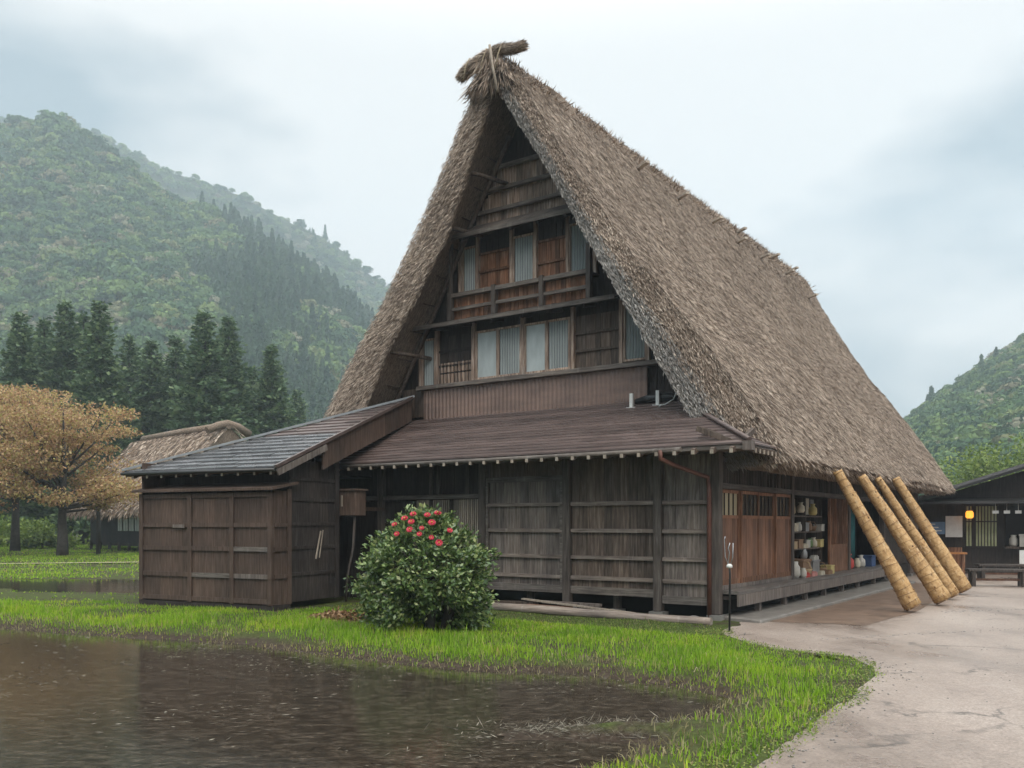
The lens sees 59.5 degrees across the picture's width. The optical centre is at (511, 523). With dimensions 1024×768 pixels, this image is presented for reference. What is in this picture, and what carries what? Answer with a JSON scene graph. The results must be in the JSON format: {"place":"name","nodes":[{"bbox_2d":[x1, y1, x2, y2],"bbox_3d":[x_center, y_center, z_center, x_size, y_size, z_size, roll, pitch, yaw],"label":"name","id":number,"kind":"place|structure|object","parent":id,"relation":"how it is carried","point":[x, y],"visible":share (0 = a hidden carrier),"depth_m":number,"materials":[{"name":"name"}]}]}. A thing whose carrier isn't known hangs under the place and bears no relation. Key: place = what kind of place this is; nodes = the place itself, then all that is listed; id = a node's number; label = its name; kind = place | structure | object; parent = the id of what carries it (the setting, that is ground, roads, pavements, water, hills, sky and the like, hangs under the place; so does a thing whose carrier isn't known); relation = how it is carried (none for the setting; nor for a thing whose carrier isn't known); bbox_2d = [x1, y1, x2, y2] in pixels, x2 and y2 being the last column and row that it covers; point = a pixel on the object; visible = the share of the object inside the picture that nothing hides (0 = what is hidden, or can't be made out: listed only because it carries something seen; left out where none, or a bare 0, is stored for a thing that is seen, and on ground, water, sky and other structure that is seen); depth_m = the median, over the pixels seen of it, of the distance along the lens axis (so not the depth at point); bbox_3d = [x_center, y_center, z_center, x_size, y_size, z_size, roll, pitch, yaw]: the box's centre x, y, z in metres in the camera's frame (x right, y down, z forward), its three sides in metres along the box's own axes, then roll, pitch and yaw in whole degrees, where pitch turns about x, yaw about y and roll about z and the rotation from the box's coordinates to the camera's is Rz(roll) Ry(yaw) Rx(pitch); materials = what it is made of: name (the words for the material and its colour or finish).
{"place":"outdoors","nodes":[
{"label":"outdoors","id":0,"kind":"place"},
{"bbox_2d":[1,562,113,563],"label":"path","id":1,"kind":"structure","parent":0,"point":[68,562],"depth_m":38.35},
{"bbox_2d":[19,137,113,534],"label":"mountain","id":2,"kind":"structure","parent":0,"point":[34,252],"depth_m":365.00,"materials":[{"name":"green plant"}]},
{"bbox_2d":[0,543,138,608],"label":"grass","id":3,"kind":"structure","parent":0,"point":[129,555],"depth_m":39.68,"materials":[{"name":"green plant"}]},
{"bbox_2d":[0,579,138,593],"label":"water","id":4,"kind":"structure","parent":0,"point":[125,586],"depth_m":25.15,"materials":[{"name":"grey liquid"}]},
{"bbox_2d":[112,144,384,307],"bbox_3d":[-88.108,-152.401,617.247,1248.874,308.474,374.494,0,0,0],"label":"mountain","id":5,"kind":"structure","parent":0,"point":[181,192],"depth_m":684.80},
{"bbox_2d":[0,628,732,767],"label":"water","id":6,"kind":"structure","parent":0,"point":[324,728],"depth_m":8.79,"materials":[{"name":"liquid"}]},
{"bbox_2d":[0,629,719,765],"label":"stubble","id":7,"kind":"object","parent":6,"relation":"on","point":[561,724],"visible":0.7,"depth_m":7.77,"materials":[{"name":"brown plant"}]},
{"bbox_2d":[0,535,886,767],"bbox_3d":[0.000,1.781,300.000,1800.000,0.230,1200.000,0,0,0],"label":"ground","id":8,"kind":"structure","parent":0,"point":[254,637],"depth_m":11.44,"materials":[{"name":"green plant"}]},
{"bbox_2d":[0,404,29,513],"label":"cherry tree","id":9,"kind":"object","parent":8,"relation":"on","point":[3,503],"visible":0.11,"depth_m":51.85,"materials":[{"name":"orange plant"}]},
{"bbox_2d":[0,513,40,547],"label":"shrub","id":10,"kind":"object","parent":8,"relation":"on","point":[5,526],"visible":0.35,"depth_m":65.21,"materials":[{"name":"green plant"}]},
{"bbox_2d":[0,311,56,524],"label":"cedar tree","id":11,"kind":"object","parent":8,"relation":"on","point":[18,355],"visible":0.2,"depth_m":75.30,"materials":[{"name":"green plant"}]},
{"bbox_2d":[1,517,82,548],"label":"shrub","id":12,"kind":"object","parent":8,"relation":"on","point":[35,535],"visible":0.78,"depth_m":61.97,"materials":[{"name":"green plant"}]},
{"bbox_2d":[31,317,56,531],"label":"cedar tree","id":13,"kind":"object","parent":8,"relation":"on","point":[41,329],"visible":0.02,"depth_m":81.58,"materials":[{"name":"green plant"}]},
{"bbox_2d":[25,299,85,539],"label":"cedar tree","id":14,"kind":"object","parent":8,"relation":"on","point":[62,362],"visible":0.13,"depth_m":78.14,"materials":[{"name":"green plant"}]},
{"bbox_2d":[0,384,129,551],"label":"cherry tree","id":15,"kind":"object","parent":8,"relation":"on","point":[15,536],"visible":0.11,"depth_m":54.73,"materials":[{"name":"brown plant"}]},
{"bbox_2d":[0,383,148,555],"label":"cherry tree","id":16,"kind":"object","parent":8,"relation":"on","point":[51,447],"visible":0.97,"depth_m":45.88,"materials":[{"name":"orange plant"}]},
{"bbox_2d":[70,310,103,540],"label":"cedar tree","id":17,"kind":"object","parent":8,"relation":"on","point":[84,318],"depth_m":87.69,"materials":[{"name":"green plant"}]},
{"bbox_2d":[40,299,141,534],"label":"cedar tree","id":18,"kind":"object","parent":8,"relation":"on","point":[99,374],"visible":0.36,"depth_m":73.24,"materials":[{"name":"green plant"}]},
{"bbox_2d":[96,510,100,554],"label":"timber post","id":19,"kind":"object","parent":8,"relation":"on","point":[98,532],"visible":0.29,"depth_m":49.51,"materials":[{"name":"brown wood"}]},
{"bbox_2d":[84,530,116,546],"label":"shrub","id":20,"kind":"object","parent":8,"relation":"on","point":[85,540],"visible":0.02,"depth_m":67.06,"materials":[{"name":"green plant"}]},
{"bbox_2d":[113,333,147,436],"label":"cedar tree","id":21,"kind":"object","parent":8,"relation":"on","point":[129,356],"visible":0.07,"depth_m":85.56,"materials":[{"name":"green plant"}]},
{"bbox_2d":[121,340,174,451],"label":"cedar tree","id":22,"kind":"object","parent":8,"relation":"on","point":[149,392],"visible":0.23,"depth_m":79.19,"materials":[{"name":"green plant"}]},
{"bbox_2d":[67,420,251,550],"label":"thatched cottage","id":23,"kind":"structure","parent":8,"relation":"on","point":[119,528],"depth_m":57.65,"materials":[{"name":"brown plant"}]},
{"bbox_2d":[118,517,122,530],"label":"window","id":24,"kind":"structure","parent":23,"relation":"in","point":[120,524],"depth_m":57.68,"materials":[{"name":"grey glass"}]},
{"bbox_2d":[123,517,127,530],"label":"window","id":25,"kind":"structure","parent":23,"relation":"in","point":[125,524],"depth_m":57.10,"materials":[{"name":"grey glass"}]},
{"bbox_2d":[129,517,133,530],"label":"window","id":26,"kind":"structure","parent":23,"relation":"in","point":[131,520],"depth_m":56.44,"materials":[{"name":"grey glass"}]},
{"bbox_2d":[135,517,138,530],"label":"window","id":27,"kind":"structure","parent":23,"relation":"in","point":[136,521],"depth_m":55.85,"materials":[{"name":"grey glass"}]},
{"bbox_2d":[156,335,191,418],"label":"cedar tree","id":28,"kind":"object","parent":8,"relation":"on","point":[175,360],"visible":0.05,"depth_m":83.50,"materials":[{"name":"green plant"}]},
{"bbox_2d":[158,308,249,440],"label":"cedar tree","id":29,"kind":"object","parent":8,"relation":"on","point":[205,394],"visible":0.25,"depth_m":75.06,"materials":[{"name":"green plant"}]},
{"bbox_2d":[215,315,262,437],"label":"cedar tree","id":30,"kind":"object","parent":8,"relation":"on","point":[237,375],"visible":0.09,"depth_m":79.52,"materials":[{"name":"green plant"}]},
{"bbox_2d":[243,365,262,416],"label":"cedar tree","id":31,"kind":"object","parent":8,"relation":"on","point":[253,375],"depth_m":89.59,"materials":[{"name":"green plant"}]},
{"bbox_2d":[120,395,414,610],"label":"wooden shed","id":32,"kind":"structure","parent":8,"relation":"on","point":[253,521],"depth_m":18.52,"materials":[{"name":"brown wood"}]},
{"bbox_2d":[244,344,299,437],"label":"cedar tree","id":33,"kind":"object","parent":8,"relation":"on","point":[273,412],"visible":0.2,"depth_m":81.31,"materials":[{"name":"green plant"}]},
{"bbox_2d":[287,389,309,426],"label":"cedar tree","id":34,"kind":"object","parent":8,"relation":"on","point":[299,407],"visible":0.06,"depth_m":103.65,"materials":[{"name":"green plant"}]},
{"bbox_2d":[306,605,366,622],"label":"fallen leaves","id":35,"kind":"object","parent":8,"relation":"on","point":[339,615],"visible":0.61,"depth_m":15.60,"materials":[{"name":"brown plant"}]},
{"bbox_2d":[0,612,801,767],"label":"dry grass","id":36,"kind":"structure","parent":8,"relation":"on","point":[631,754],"depth_m":10.29,"materials":[{"name":"green plant"}]},
{"bbox_2d":[342,501,501,633],"bbox_3d":[-1.411,0.695,14.478,2.533,2.142,2.534,0,0,0],"label":"camellia bush","id":37,"kind":"object","parent":8,"relation":"on","point":[426,581],"visible":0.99,"depth_m":13.94,"materials":[{"name":"green plant"}]},
{"bbox_2d":[494,600,537,603],"bbox_3d":[-0.065,1.585,17.956,1.303,0.120,0.100,0,0,33],"label":"plank","id":38,"kind":"object","parent":8,"relation":"on","point":[517,602],"visible":0.29,"depth_m":17.79,"materials":[{"name":"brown wood"}]},
{"bbox_2d":[328,603,727,635],"bbox_3d":[0.219,1.662,16.262,8.535,0.116,1.662,0,0,35],"label":"grass strip","id":39,"kind":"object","parent":8,"relation":"on","point":[627,620],"depth_m":15.41,"materials":[{"name":"green plant"}]},
{"bbox_2d":[530,604,572,607],"bbox_3d":[0.714,1.600,17.323,1.001,0.060,0.130,0,0,33],"label":"plank","id":40,"kind":"object","parent":8,"relation":"on","point":[553,605],"visible":0.21,"depth_m":17.25,"materials":[{"name":"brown wood"}]},
{"bbox_2d":[542,600,601,606],"bbox_3d":[1.142,1.530,17.239,1.301,0.050,0.120,0,0,37],"label":"plank","id":41,"kind":"object","parent":40,"relation":"on","point":[589,604],"visible":0.79,"depth_m":17.03,"materials":[{"name":"grey wood"}]},
{"bbox_2d":[521,598,635,612],"bbox_3d":[1.207,1.545,16.938,2.557,0.160,0.090,0,0,39],"label":"plank","id":42,"kind":"object","parent":40,"relation":"on","point":[567,604],"visible":0.79,"depth_m":16.97,"materials":[{"name":"grey wood"}]},
{"bbox_2d":[470,602,712,624],"bbox_3d":[1.207,1.634,16.542,5.206,0.187,0.219,0,0,35],"label":"kerb log","id":43,"kind":"object","parent":8,"relation":"on","point":[555,610],"visible":0.69,"depth_m":16.25,"materials":[{"name":"grey wood"}]},
{"bbox_2d":[308,39,956,623],"bbox_3d":[5.169,-4.257,27.062,12.859,12.033,22.322,0,0,35],"label":"farmhouse","id":44,"kind":"object","parent":8,"relation":"on","point":[568,279],"visible":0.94,"depth_m":19.17,"materials":[{"name":"wood"}]},
{"bbox_2d":[339,488,383,601],"bbox_3d":[-3.265,0.461,19.834,0.600,2.442,1.200,0,0,35],"label":"utility box","id":45,"kind":"object","parent":44,"relation":"attached to","point":[352,501],"visible":0.98,"depth_m":19.37,"materials":[{"name":"brown wood"}]},
{"bbox_2d":[486,481,561,592],"bbox_3d":[0.251,0.250,18.140,1.872,2.200,0.120,0,0,35],"label":"sliding door","id":46,"kind":"structure","parent":44,"relation":"in","point":[524,519],"depth_m":18.11,"materials":[{"name":"grey wood"}]},
{"bbox_2d":[627,393,633,407],"bbox_3d":[2.412,-2.479,18.067,0.200,0.300,0.100,0,0,35],"label":"snow stop post","id":47,"kind":"object","parent":44,"relation":"on","point":[631,399],"visible":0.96,"depth_m":18.05,"materials":[{"name":"white paint"}]},
{"bbox_2d":[634,393,679,403],"bbox_3d":[2.939,-2.509,17.897,1.055,0.196,0.209,0,0,31],"label":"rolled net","id":48,"kind":"object","parent":44,"relation":"on","point":[664,397],"visible":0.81,"depth_m":17.85,"materials":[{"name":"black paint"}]},
{"bbox_2d":[654,390,661,404],"bbox_3d":[2.895,-2.499,17.780,0.200,0.300,0.100,0,0,35],"label":"snow stop post","id":49,"kind":"object","parent":44,"relation":"on","point":[657,397],"visible":0.86,"depth_m":17.75,"materials":[{"name":"white metal"}]},
{"bbox_2d":[723,489,738,584],"bbox_3d":[3.939,0.240,16.305,0.050,1.720,0.970,0,0,35],"label":"door","id":50,"kind":"structure","parent":44,"relation":"in","point":[730,497],"depth_m":16.41,"materials":[{"name":"brown wood"}]},
{"bbox_2d":[739,491,758,582],"bbox_3d":[4.528,0.240,17.089,0.051,1.720,0.970,0,0,35],"label":"door","id":51,"kind":"structure","parent":44,"relation":"in","point":[748,500],"depth_m":17.04,"materials":[{"name":"brown wood"}]},
{"bbox_2d":[759,492,773,579],"bbox_3d":[5.059,0.240,17.913,0.050,1.720,0.970,0,0,35],"label":"door","id":52,"kind":"structure","parent":44,"relation":"in","point":[766,500],"depth_m":17.96,"materials":[{"name":"brown wood"}]},
{"bbox_2d":[774,494,790,577],"bbox_3d":[5.648,0.240,18.697,0.050,1.720,0.970,0,0,35],"label":"door","id":53,"kind":"structure","parent":44,"relation":"in","point":[782,502],"depth_m":18.68,"materials":[{"name":"brown wood"}]},
{"bbox_2d":[794,561,799,577],"bbox_3d":[6.167,1.000,19.561,0.255,0.360,0.255,0,0,35],"label":"jar","id":54,"kind":"object","parent":44,"relation":"on","point":[796,570],"visible":0.55,"depth_m":19.45,"materials":[{"name":"white ceramic"}]},
{"bbox_2d":[794,558,811,576],"bbox_3d":[6.415,0.985,20.180,0.494,0.390,0.608,0,0,35],"label":"carton","id":55,"kind":"object","parent":44,"relation":"on","point":[802,563],"visible":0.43,"depth_m":19.91,"materials":[{"name":"brown cardboard"}]},
{"bbox_2d":[800,548,807,558],"bbox_3d":[6.655,0.680,20.439,0.170,0.240,0.170,0,0,35],"label":"jar","id":56,"kind":"object","parent":55,"relation":"on","point":[803,554],"visible":0.85,"depth_m":20.38,"materials":[{"name":"grey ceramic"}]},
{"bbox_2d":[800,568,806,577],"bbox_3d":[6.388,1.072,19.651,0.153,0.216,0.153,0,0,35],"label":"jar","id":57,"kind":"object","parent":44,"relation":"on","point":[803,572],"visible":0.97,"depth_m":19.60,"materials":[{"name":"white ceramic"}]},
{"bbox_2d":[794,498,821,566],"bbox_3d":[6.541,0.300,20.555,0.380,1.800,2.660,0,0,35],"label":"display shelf","id":58,"kind":"object","parent":44,"relation":"on","point":[804,534],"visible":0.34,"depth_m":21.22,"materials":[{"name":"brown wood"}]},
{"bbox_2d":[794,523,798,531],"bbox_3d":[6.259,0.078,20.045,0.234,0.184,0.288,0,0,35],"label":"carton","id":59,"kind":"object","parent":58,"relation":"on","point":[797,524],"visible":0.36,"depth_m":20.03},
{"bbox_2d":[794,539,803,547],"bbox_3d":[6.431,0.448,20.291,0.260,0.205,0.320,0,0,35],"label":"carton","id":60,"kind":"object","parent":58,"relation":"on","point":[800,543],"visible":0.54,"depth_m":20.14,"materials":[{"name":"brown cardboard"}]},
{"bbox_2d":[797,502,804,512],"bbox_3d":[6.424,-0.365,19.930,0.182,0.231,0.173,0,0,35],"label":"cloth bag","id":61,"kind":"object","parent":58,"relation":"hanging from","point":[800,507],"visible":1,"depth_m":19.87,"materials":[{"name":"beige fabric"}]},
{"bbox_2d":[806,498,808,514],"bbox_3d":[6.924,-0.409,21.044,0.034,0.378,0.294,0,0,35],"label":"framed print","id":62,"kind":"object","parent":58,"relation":"on","point":[807,504],"visible":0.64,"depth_m":21.03},
{"bbox_2d":[808,504,816,514],"bbox_3d":[6.937,-0.332,20.669,0.208,0.264,0.198,0,0,35],"label":"cloth bag","id":63,"kind":"object","parent":58,"relation":"hanging from","point":[812,509],"visible":1,"depth_m":20.60,"materials":[{"name":"fabric"}]},
{"bbox_2d":[813,524,824,530],"bbox_3d":[7.373,0.088,21.524,0.208,0.164,0.256,0,0,35],"label":"carton","id":64,"kind":"object","parent":58,"relation":"on","point":[820,527],"visible":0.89,"depth_m":21.42,"materials":[{"name":"white cardboard"}]},
{"bbox_2d":[815,539,823,546],"bbox_3d":[7.328,0.458,21.494,0.234,0.184,0.288,0,0,35],"label":"carton","id":65,"kind":"object","parent":58,"relation":"on","point":[820,542],"visible":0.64,"depth_m":21.36,"materials":[{"name":"yellow cardboard"}]},
{"bbox_2d":[805,562,812,575],"bbox_3d":[6.534,1.012,20.036,0.372,0.336,0.372,0,0,35],"label":"basket","id":66,"kind":"object","parent":44,"relation":"on","point":[810,569],"visible":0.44,"depth_m":19.93,"materials":[{"name":"beige wicker"}]},
{"bbox_2d":[811,571,816,576],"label":"packets","id":67,"kind":"object","parent":44,"relation":"on","point":[813,573],"visible":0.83,"depth_m":20.19},
{"bbox_2d":[811,559,820,574],"bbox_3d":[6.871,1.006,20.837,0.442,0.348,0.544,0,0,35],"label":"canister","id":68,"kind":"object","parent":44,"relation":"on","point":[815,565],"visible":0.29,"depth_m":20.67,"materials":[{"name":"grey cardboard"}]},
{"bbox_2d":[810,555,818,559],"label":"packets","id":69,"kind":"object","parent":68,"relation":"on","point":[814,557],"visible":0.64,"depth_m":20.85},
{"bbox_2d":[818,570,824,574],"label":"packets","id":70,"kind":"object","parent":44,"relation":"on","point":[821,572],"visible":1,"depth_m":20.72},
{"bbox_2d":[820,565,834,573],"bbox_3d":[7.505,1.077,21.310,0.260,0.205,0.320,0,0,35],"label":"carton","id":71,"kind":"object","parent":44,"relation":"on","point":[829,566],"visible":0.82,"depth_m":21.20,"materials":[{"name":"yellow cardboard"}]},
{"bbox_2d":[825,569,832,574],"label":"packets","id":72,"kind":"object","parent":44,"relation":"on","point":[828,571],"visible":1,"depth_m":20.95},
{"bbox_2d":[828,498,847,571],"bbox_3d":[8.084,0.280,22.223,0.050,1.800,1.620,0,0,35],"label":"lattice door","id":73,"kind":"structure","parent":44,"relation":"in","point":[837,508],"depth_m":22.22,"materials":[{"name":"brown wood"}]},
{"bbox_2d":[851,554,853,568],"bbox_3d":[8.780,0.982,23.407,0.312,0.396,0.297,0,0,35],"label":"cloth bag","id":74,"kind":"object","parent":44,"relation":"on","point":[852,563],"visible":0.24,"depth_m":23.29,"materials":[{"name":"red fabric"}]},
{"bbox_2d":[851,509,854,558],"bbox_3d":[9.143,0.225,24.378,0.092,1.450,1.409,0,0,35],"label":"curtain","id":75,"kind":"object","parent":44,"relation":"hanging from","point":[852,535],"visible":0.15,"depth_m":24.63,"materials":[{"name":"teal fabric"}]},
{"bbox_2d":[854,558,860,567],"bbox_3d":[9.221,1.048,23.954,0.187,0.264,0.187,0,0,35],"label":"jar","id":76,"kind":"object","parent":44,"relation":"on","point":[857,563],"visible":0.91,"depth_m":23.89,"materials":[{"name":"beige ceramic"}]},
{"bbox_2d":[858,555,865,566],"bbox_3d":[9.522,1.015,24.475,0.260,0.330,0.247,0,0,35],"label":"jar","id":77,"kind":"object","parent":44,"relation":"on","point":[862,561],"visible":0.71,"depth_m":24.38,"materials":[{"name":"white ceramic"}]},
{"bbox_2d":[857,555,875,566],"bbox_3d":[9.922,1.026,25.050,0.390,0.308,0.480,0,0,35],"label":"carton","id":78,"kind":"object","parent":44,"relation":"on","point":[870,560],"visible":0.57,"depth_m":24.84,"materials":[{"name":"blue"}]},
{"bbox_2d":[724,537,733,630],"bbox_3d":[3.427,0.974,14.170,0.119,1.552,0.116,0,0,-10],"label":"marker pole","id":79,"kind":"object","parent":8,"relation":"on","point":[729,566],"visible":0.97,"depth_m":14.15,"materials":[{"name":"black paint"}]},
{"bbox_2d":[689,628,884,767],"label":"weeds","id":80,"kind":"object","parent":8,"relation":"on","point":[799,732],"visible":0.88,"depth_m":8.61,"materials":[{"name":"green plant"}]},
{"bbox_2d":[936,433,1023,496],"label":"broadleaf tree","id":81,"kind":"object","parent":8,"relation":"on","point":[971,469],"visible":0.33,"depth_m":63.46,"materials":[{"name":"green plant"}]},
{"bbox_2d":[0,109,1023,533],"label":"forest","id":82,"kind":"object","parent":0,"point":[134,253],"depth_m":331.35,"materials":[{"name":"green plant"}]},
{"bbox_2d":[0,0,1023,417],"label":"sky","id":83,"kind":"structure","parent":0,"point":[876,147],"materials":[{"name":"white"}]},
{"bbox_2d":[811,537,816,546],"bbox_3d":[7.169,0.434,21.300,0.182,0.231,0.173,0,0,35],"label":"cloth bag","id":84,"kind":"object","parent":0,"point":[814,542],"visible":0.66,"depth_m":21.23,"materials":[{"name":"beige fabric"}]},
{"bbox_2d":[771,582,932,625],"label":"path","id":85,"kind":"structure","parent":0,"point":[873,608],"depth_m":17.30,"materials":[{"name":"grey concrete"}]},
{"bbox_2d":[833,466,920,610],"bbox_3d":[7.074,0.260,17.431,1.718,2.908,0.387,0,0,24],"label":"leaning pole","id":86,"kind":"object","parent":85,"relation":"on","point":[906,593],"visible":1,"depth_m":17.30,"materials":[{"name":"brown plant"}]},
{"bbox_2d":[722,572,1023,767],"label":"road","id":87,"kind":"structure","parent":0,"point":[967,724],"depth_m":9.34,"materials":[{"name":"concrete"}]},
{"bbox_2d":[857,474,950,604],"bbox_3d":[8.268,0.283,18.890,1.899,2.935,0.402,0,0,24],"label":"leaning pole","id":88,"kind":"object","parent":87,"relation":"on","point":[933,585],"visible":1,"depth_m":18.76,"materials":[{"name":"brown plant"}]},
{"bbox_2d":[874,475,958,597],"bbox_3d":[9.103,0.304,20.258,1.842,2.949,0.354,0,0,14],"label":"leaning pole","id":89,"kind":"object","parent":87,"relation":"on","point":[914,534],"visible":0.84,"depth_m":20.16,"materials":[{"name":"brown plant"}]},
{"bbox_2d":[892,475,971,593],"bbox_3d":[10.166,0.204,21.725,1.780,2.954,0.404,0,0,17],"label":"leaning pole","id":90,"kind":"object","parent":87,"relation":"on","point":[950,565],"visible":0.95,"depth_m":21.61,"materials":[{"name":"brown plant"}]},
{"bbox_2d":[933,552,966,573],"bbox_3d":[14.387,1.320,29.974,1.450,0.760,0.600,0,0,20],"label":"wooden table","id":91,"kind":"object","parent":87,"relation":"on","point":[962,560],"visible":0.33,"depth_m":29.53,"materials":[{"name":"orange wood"}]},
{"bbox_2d":[903,463,1023,573],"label":"shop building","id":92,"kind":"structure","parent":87,"relation":"on","point":[986,535],"depth_m":30.23,"materials":[{"name":"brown wood"}]},
{"bbox_2d":[930,522,944,533],"bbox_3d":[14.469,0.140,30.771,0.720,0.420,0.037,0,0,20],"label":"notice board","id":93,"kind":"object","parent":92,"relation":"attached to","point":[939,527],"visible":0.41,"depth_m":30.69,"materials":[{"name":"blue paint"}]},
{"bbox_2d":[945,516,961,536],"bbox_3d":[15.072,0.090,30.555,0.520,0.720,0.025,0,0,20],"label":"white poster","id":94,"kind":"object","parent":92,"relation":"attached to","point":[953,526],"visible":1,"depth_m":30.55,"materials":[{"name":"paper"}]},
{"bbox_2d":[966,499,973,517],"bbox_3d":[15.346,-0.505,30.051,0.240,0.630,0.240,0,0,20],"label":"paper lantern","id":95,"kind":"object","parent":92,"relation":"hanging from","point":[969,513],"visible":1,"depth_m":29.96,"materials":[{"name":"yellow paper"}]},
{"bbox_2d":[963,504,998,547],"bbox_3d":[15.884,0.075,30.345,1.080,1.490,0.062,0,0,20],"label":"window","id":96,"kind":"structure","parent":92,"relation":"in","point":[981,531],"depth_m":30.33,"materials":[{"name":"green wood"}]},
{"bbox_2d":[992,504,998,513],"bbox_3d":[15.832,-0.500,29.342,0.180,0.320,0.030,0,0,20],"label":"hanging tag","id":97,"kind":"object","parent":92,"relation":"hanging from","point":[995,512],"visible":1,"depth_m":29.34,"materials":[{"name":"white paint"}]},
{"bbox_2d":[1009,535,1017,546],"bbox_3d":[16.717,0.558,29.871,0.272,0.384,0.272,0,0,35],"label":"jar","id":98,"kind":"object","parent":92,"relation":"on","point":[1013,540],"visible":1,"depth_m":29.78,"materials":[{"name":"white ceramic"}]},
{"bbox_2d":[1019,534,1023,546],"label":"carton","id":99,"kind":"object","parent":92,"relation":"on","point":[1021,540],"visible":1,"depth_m":29.56,"materials":[{"name":"white cardboard"}]},
{"bbox_2d":[965,568,1023,586],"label":"wooden bench","id":100,"kind":"object","parent":87,"relation":"on","point":[972,579],"visible":0.95,"depth_m":24.23,"materials":[{"name":"brown wood"}]},
{"bbox_2d":[974,564,1023,577],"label":"wooden bench","id":101,"kind":"object","parent":87,"relation":"on","point":[981,574],"visible":0.69,"depth_m":27.09,"materials":[{"name":"brown wood"}]},
{"bbox_2d":[1019,550,1023,563],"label":"white card stand","id":102,"kind":"object","parent":87,"relation":"on","point":[1021,556],"visible":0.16,"depth_m":28.63,"materials":[{"name":"paint"}]}
]}

